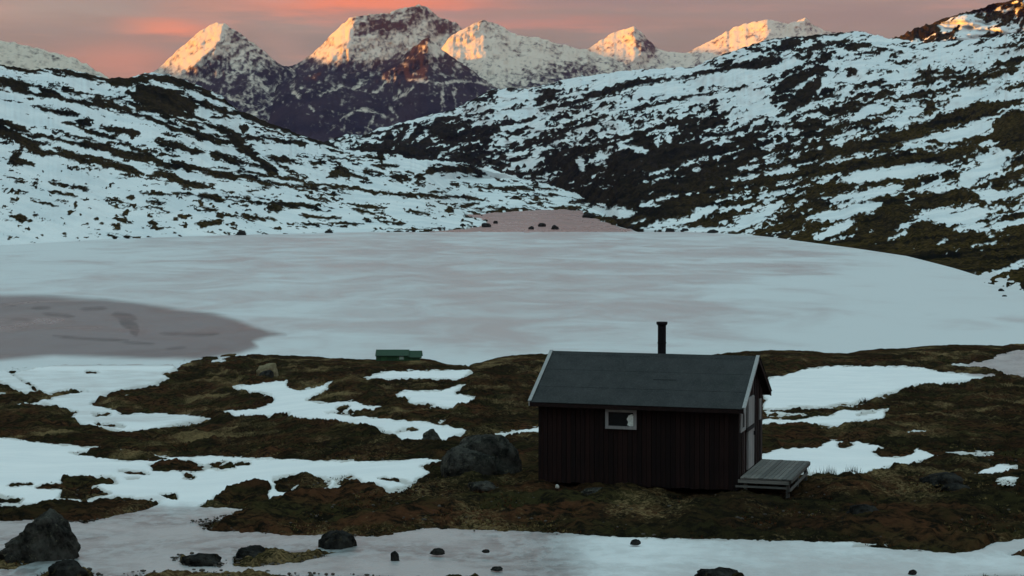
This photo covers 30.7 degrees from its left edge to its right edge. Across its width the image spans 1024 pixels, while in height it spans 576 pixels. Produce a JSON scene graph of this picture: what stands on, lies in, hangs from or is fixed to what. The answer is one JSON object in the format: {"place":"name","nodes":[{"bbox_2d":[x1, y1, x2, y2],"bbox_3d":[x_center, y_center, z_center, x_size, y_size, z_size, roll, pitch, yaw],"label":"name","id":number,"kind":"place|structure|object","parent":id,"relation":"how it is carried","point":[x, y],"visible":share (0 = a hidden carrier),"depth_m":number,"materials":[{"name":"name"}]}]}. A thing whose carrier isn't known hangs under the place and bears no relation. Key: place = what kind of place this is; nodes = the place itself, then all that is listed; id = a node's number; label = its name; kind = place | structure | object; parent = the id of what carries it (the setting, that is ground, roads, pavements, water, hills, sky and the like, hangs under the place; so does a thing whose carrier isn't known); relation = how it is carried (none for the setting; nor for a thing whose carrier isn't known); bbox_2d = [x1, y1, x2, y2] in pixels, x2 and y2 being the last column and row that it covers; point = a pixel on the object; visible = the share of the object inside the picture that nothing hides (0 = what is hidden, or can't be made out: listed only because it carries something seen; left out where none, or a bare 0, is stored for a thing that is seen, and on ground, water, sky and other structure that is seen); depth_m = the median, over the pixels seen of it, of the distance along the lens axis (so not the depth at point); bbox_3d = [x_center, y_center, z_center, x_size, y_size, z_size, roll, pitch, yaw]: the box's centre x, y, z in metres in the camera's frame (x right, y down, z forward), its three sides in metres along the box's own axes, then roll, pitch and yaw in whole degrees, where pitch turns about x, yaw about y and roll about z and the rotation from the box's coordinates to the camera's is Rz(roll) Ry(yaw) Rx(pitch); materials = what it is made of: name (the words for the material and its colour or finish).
{"place":"outdoors","nodes":[
{"label":"outdoors","id":0,"kind":"place"},
{"bbox_2d":[0,41,108,78],"bbox_3d":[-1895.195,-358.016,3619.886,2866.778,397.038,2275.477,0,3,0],"label":"mountain","id":1,"kind":"structure","parent":0,"point":[15,54],"depth_m":3155.31,"materials":[{"name":"white snow"}]},
{"bbox_2d":[154,22,297,121],"bbox_3d":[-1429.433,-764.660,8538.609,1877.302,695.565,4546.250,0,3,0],"label":"mountain","id":2,"kind":"structure","parent":0,"point":[240,72],"depth_m":7135.22,"materials":[{"name":"white snow"}]},
{"bbox_2d":[0,64,616,245],"bbox_3d":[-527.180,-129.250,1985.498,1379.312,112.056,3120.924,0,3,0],"label":"hill","id":3,"kind":"structure","parent":0,"point":[84,156],"depth_m":1056.13,"materials":[{"name":"white snow"}]},
{"bbox_2d":[288,4,461,74],"bbox_3d":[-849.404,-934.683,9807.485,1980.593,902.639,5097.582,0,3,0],"label":"mountain","id":4,"kind":"structure","parent":0,"point":[373,42],"depth_m":8483.26,"materials":[{"name":"white snow"}]},
{"bbox_2d":[268,38,497,141],"bbox_3d":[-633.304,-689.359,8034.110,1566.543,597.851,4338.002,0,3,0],"label":"mountain","id":5,"kind":"structure","parent":0,"point":[425,77],"depth_m":6692.24,"materials":[{"name":"stone"}]},
{"bbox_2d":[0,0,1009,78],"label":"sky","id":6,"kind":"structure","parent":0,"point":[116,38],"materials":[{"name":"pink"}]},
{"bbox_2d":[0,209,1023,373],"bbox_3d":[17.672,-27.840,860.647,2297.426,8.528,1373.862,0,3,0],"label":"frozen lake","id":7,"kind":"structure","parent":0,"point":[509,283],"depth_m":352.35,"materials":[{"name":"white ice"}]},
{"bbox_2d":[237,230,245,234],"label":"boulder","id":8,"kind":"object","parent":7,"relation":"on","point":[241,232],"visible":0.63,"depth_m":834.57,"materials":[{"name":"stone"}]},
{"bbox_2d":[482,223,490,226],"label":"boulder","id":9,"kind":"object","parent":7,"relation":"on","point":[486,225],"visible":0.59,"depth_m":1008.93,"materials":[{"name":"stone"}]},
{"bbox_2d":[538,223,545,226],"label":"boulder","id":10,"kind":"object","parent":7,"relation":"on","point":[541,224],"visible":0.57,"depth_m":1021.35,"materials":[{"name":"stone"}]},
{"bbox_2d":[582,213,593,217],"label":"boulder","id":11,"kind":"object","parent":7,"relation":"on","point":[588,215],"visible":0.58,"depth_m":1231.37,"materials":[{"name":"stone"}]},
{"bbox_2d":[665,228,674,231],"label":"boulder","id":12,"kind":"object","parent":7,"relation":"on","point":[669,230],"visible":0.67,"depth_m":910.19,"materials":[{"name":"stone"}]},
{"bbox_2d":[707,229,718,232],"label":"boulder","id":13,"kind":"object","parent":7,"relation":"on","point":[712,231],"visible":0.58,"depth_m":876.48,"materials":[{"name":"stone"}]},
{"bbox_2d":[0,344,1023,575],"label":"ground","id":14,"kind":"structure","parent":0,"point":[907,520],"depth_m":71.08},
{"bbox_2d":[0,508,80,563],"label":"boulder","id":15,"kind":"object","parent":14,"relation":"on","point":[49,535],"visible":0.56,"depth_m":37.14,"materials":[{"name":"stone"}]},
{"bbox_2d":[48,559,88,575],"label":"boulder","id":16,"kind":"object","parent":14,"relation":"on","point":[68,567],"visible":1,"depth_m":34.71,"materials":[{"name":"stone"}]},
{"bbox_2d":[180,553,221,566],"bbox_3d":[-6.088,5.334,36.689,0.811,0.299,0.684,-1,3,-24],"label":"boulder","id":17,"kind":"object","parent":14,"relation":"on","point":[202,560],"visible":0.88,"depth_m":36.43,"materials":[{"name":"stone"}]},
{"bbox_2d":[236,545,265,558],"bbox_3d":[-5.235,5.322,37.478,0.626,0.321,0.562,0,3,0],"label":"boulder","id":18,"kind":"object","parent":14,"relation":"on","point":[253,551],"visible":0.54,"depth_m":37.35,"materials":[{"name":"stone"}]},
{"bbox_2d":[259,370,273,377],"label":"boulder","id":19,"kind":"object","parent":14,"relation":"on","point":[269,373],"visible":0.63,"depth_m":188.20,"materials":[{"name":"stone"}]},
{"bbox_2d":[256,363,278,375],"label":"boulder","id":20,"kind":"object","parent":14,"relation":"on","point":[268,366],"visible":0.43,"depth_m":189.91,"materials":[{"name":"grey stone"}]},
{"bbox_2d":[318,530,356,549],"bbox_3d":[-3.648,5.276,38.944,0.809,0.499,0.735,0,3,0],"label":"boulder","id":21,"kind":"object","parent":14,"relation":"on","point":[337,540],"visible":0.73,"depth_m":38.73,"materials":[{"name":"stone"}]},
{"bbox_2d":[375,350,422,360],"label":"hut","id":22,"kind":"object","parent":14,"relation":"on","point":[394,355],"visible":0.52,"depth_m":214.84,"materials":[{"name":"green paint"}]},
{"bbox_2d":[422,429,439,439],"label":"boulder","id":23,"kind":"object","parent":14,"relation":"on","point":[430,434],"visible":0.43,"depth_m":76.06,"materials":[{"name":"stone"}]},
{"bbox_2d":[441,446,496,477],"bbox_3d":[-1.254,5.190,54.248,1.666,1.192,1.326,0,3,0],"label":"boulder","id":24,"kind":"object","parent":14,"relation":"on","point":[457,460],"visible":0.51,"depth_m":53.79,"materials":[{"name":"stone"}]},
{"bbox_2d":[467,481,495,491],"bbox_3d":[-0.804,5.288,49.809,0.794,0.283,0.656,0,3,0],"label":"boulder","id":25,"kind":"object","parent":14,"relation":"on","point":[485,486],"visible":0.93,"depth_m":49.59,"materials":[{"name":"stone"}]},
{"bbox_2d":[457,434,521,474],"bbox_3d":[-0.768,5.115,55.329,2.168,1.647,1.688,0,3,0],"label":"boulder","id":26,"kind":"object","parent":14,"relation":"on","point":[502,450],"visible":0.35,"depth_m":54.76,"materials":[{"name":"stone"}]},
{"bbox_2d":[0,350,1023,575],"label":"snow","id":27,"kind":"structure","parent":14,"relation":"on","point":[158,536],"depth_m":51.00,"materials":[{"name":"white snow"}]},
{"bbox_2d":[391,551,399,560],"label":"boulder","id":28,"kind":"object","parent":27,"relation":"on","point":[394,555],"visible":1,"depth_m":36.78,"materials":[{"name":"stone"}]},
{"bbox_2d":[429,548,444,554],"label":"boulder","id":29,"kind":"object","parent":27,"relation":"on","point":[437,551],"visible":1,"depth_m":37.72,"materials":[{"name":"stone"}]},
{"bbox_2d":[490,566,502,570],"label":"boulder","id":30,"kind":"object","parent":27,"relation":"on","point":[497,568],"visible":1,"depth_m":35.29,"materials":[{"name":"stone"}]},
{"bbox_2d":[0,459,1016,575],"bbox_3d":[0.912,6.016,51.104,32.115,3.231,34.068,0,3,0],"label":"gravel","id":31,"kind":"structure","parent":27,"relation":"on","point":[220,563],"depth_m":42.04,"materials":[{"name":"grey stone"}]},
{"bbox_2d":[630,539,640,544],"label":"boulder","id":32,"kind":"object","parent":27,"relation":"on","point":[635,542],"visible":1,"depth_m":39.15,"materials":[{"name":"stone"}]},
{"bbox_2d":[908,569,916,574],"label":"boulder","id":33,"kind":"object","parent":27,"relation":"on","point":[912,572],"visible":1,"depth_m":34.72,"materials":[{"name":"stone"}]},
{"bbox_2d":[0,356,1023,575],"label":"heather","id":34,"kind":"object","parent":14,"relation":"on","point":[549,526],"visible":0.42,"depth_m":48.09,"materials":[{"name":"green plant"}]},
{"bbox_2d":[581,487,603,494],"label":"boulder","id":35,"kind":"object","parent":14,"relation":"on","point":[587,491],"visible":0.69,"depth_m":48.68,"materials":[{"name":"stone"}]},
{"bbox_2d":[528,321,771,490],"bbox_3d":[3.911,3.091,51.850,5.952,4.308,4.350,1,3,17],"label":"cabin","id":36,"kind":"object","parent":14,"relation":"on","point":[661,418],"visible":0.96,"depth_m":50.35,"materials":[{"name":"brown wood"}]},
{"bbox_2d":[605,409,636,429],"bbox_3d":[2.928,3.529,50.151,0.860,0.525,0.065,1,3,17],"label":"window","id":37,"kind":"structure","parent":36,"relation":"in","point":[614,418],"depth_m":50.15,"materials":[{"name":"white paint"}]},
{"bbox_2d":[740,411,745,432],"bbox_3d":[6.150,3.528,49.742,0.050,0.580,0.690,1,3,17],"label":"window","id":38,"kind":"structure","parent":36,"relation":"in","point":[742,416],"depth_m":49.58,"materials":[{"name":"white paint"}]},
{"bbox_2d":[746,395,754,469],"bbox_3d":[6.485,3.936,50.738,0.095,1.940,1.250,1,3,17],"label":"door","id":39,"kind":"structure","parent":36,"relation":"in","point":[750,405],"depth_m":50.74,"materials":[{"name":"white paint"}]},
{"bbox_2d":[759,398,760,419],"bbox_3d":[6.952,3.391,52.353,0.050,0.580,0.220,1,3,17],"label":"window","id":40,"kind":"structure","parent":36,"relation":"in","point":[760,398],"depth_m":52.27,"materials":[{"name":"white paint"}]},
{"bbox_2d":[694,567,737,575],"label":"boulder","id":41,"kind":"object","parent":14,"relation":"on","point":[720,571],"visible":0.92,"depth_m":34.28,"materials":[{"name":"stone"}]},
{"bbox_2d":[735,459,809,497],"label":"deck","id":42,"kind":"structure","parent":14,"relation":"on","point":[777,472],"depth_m":50.00,"materials":[{"name":"grey wood"}]},
{"bbox_2d":[812,464,836,474],"bbox_3d":[9.228,5.344,54.663,0.826,0.353,0.662,-2,4,-35],"label":"shrub","id":43,"kind":"object","parent":14,"relation":"on","point":[828,471],"visible":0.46,"depth_m":54.70,"materials":[{"name":"brown plant"}]},
{"bbox_2d":[846,465,862,472],"bbox_3d":[10.124,5.412,55.637,0.562,0.286,0.519,-2,4,-37],"label":"shrub","id":44,"kind":"object","parent":14,"relation":"on","point":[855,468],"visible":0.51,"depth_m":55.73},
{"bbox_2d":[846,504,878,513],"bbox_3d":[8.333,5.326,44.551,0.831,0.358,0.744,0,3,0],"label":"boulder","id":45,"kind":"object","parent":14,"relation":"on","point":[858,508],"visible":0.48,"depth_m":44.40,"materials":[{"name":"stone"}]},
{"bbox_2d":[919,472,962,486],"bbox_3d":[11.813,5.256,51.309,1.170,0.395,1.015,0,3,0],"label":"boulder","id":46,"kind":"object","parent":14,"relation":"on","point":[940,479],"visible":0.77,"depth_m":50.98,"materials":[{"name":"stone"}]},
{"bbox_2d":[941,483,969,491],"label":"boulder","id":47,"kind":"object","parent":14,"relation":"on","point":[949,487],"visible":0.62,"depth_m":49.38,"materials":[{"name":"stone"}]},
{"bbox_2d":[441,20,635,88],"bbox_3d":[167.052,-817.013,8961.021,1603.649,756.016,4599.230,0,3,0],"label":"mountain","id":48,"kind":"structure","parent":0,"point":[498,56],"depth_m":7759.24,"materials":[{"name":"white snow"}]},
{"bbox_2d":[587,26,720,69],"bbox_3d":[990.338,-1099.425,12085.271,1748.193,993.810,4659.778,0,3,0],"label":"mountain","id":49,"kind":"structure","parent":0,"point":[633,47],"depth_m":10812.03,"materials":[{"name":"white snow"}]},
{"bbox_2d":[323,31,1023,290],"bbox_3d":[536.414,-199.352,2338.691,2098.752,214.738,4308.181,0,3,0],"label":"hill","id":50,"kind":"structure","parent":0,"point":[865,141],"depth_m":1457.37,"materials":[{"name":"white snow"}]},
{"bbox_2d":[687,18,835,54],"bbox_3d":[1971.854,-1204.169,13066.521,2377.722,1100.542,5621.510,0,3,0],"label":"mountain","id":51,"kind":"structure","parent":0,"point":[741,36],"depth_m":11530.51,"materials":[{"name":"white snow"}]},
{"bbox_2d":[893,0,1023,42],"bbox_3d":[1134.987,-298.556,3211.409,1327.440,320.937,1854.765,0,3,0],"label":"hill","id":52,"kind":"structure","parent":0,"point":[996,19],"depth_m":2526.96,"materials":[{"name":"white snow"}]}
]}

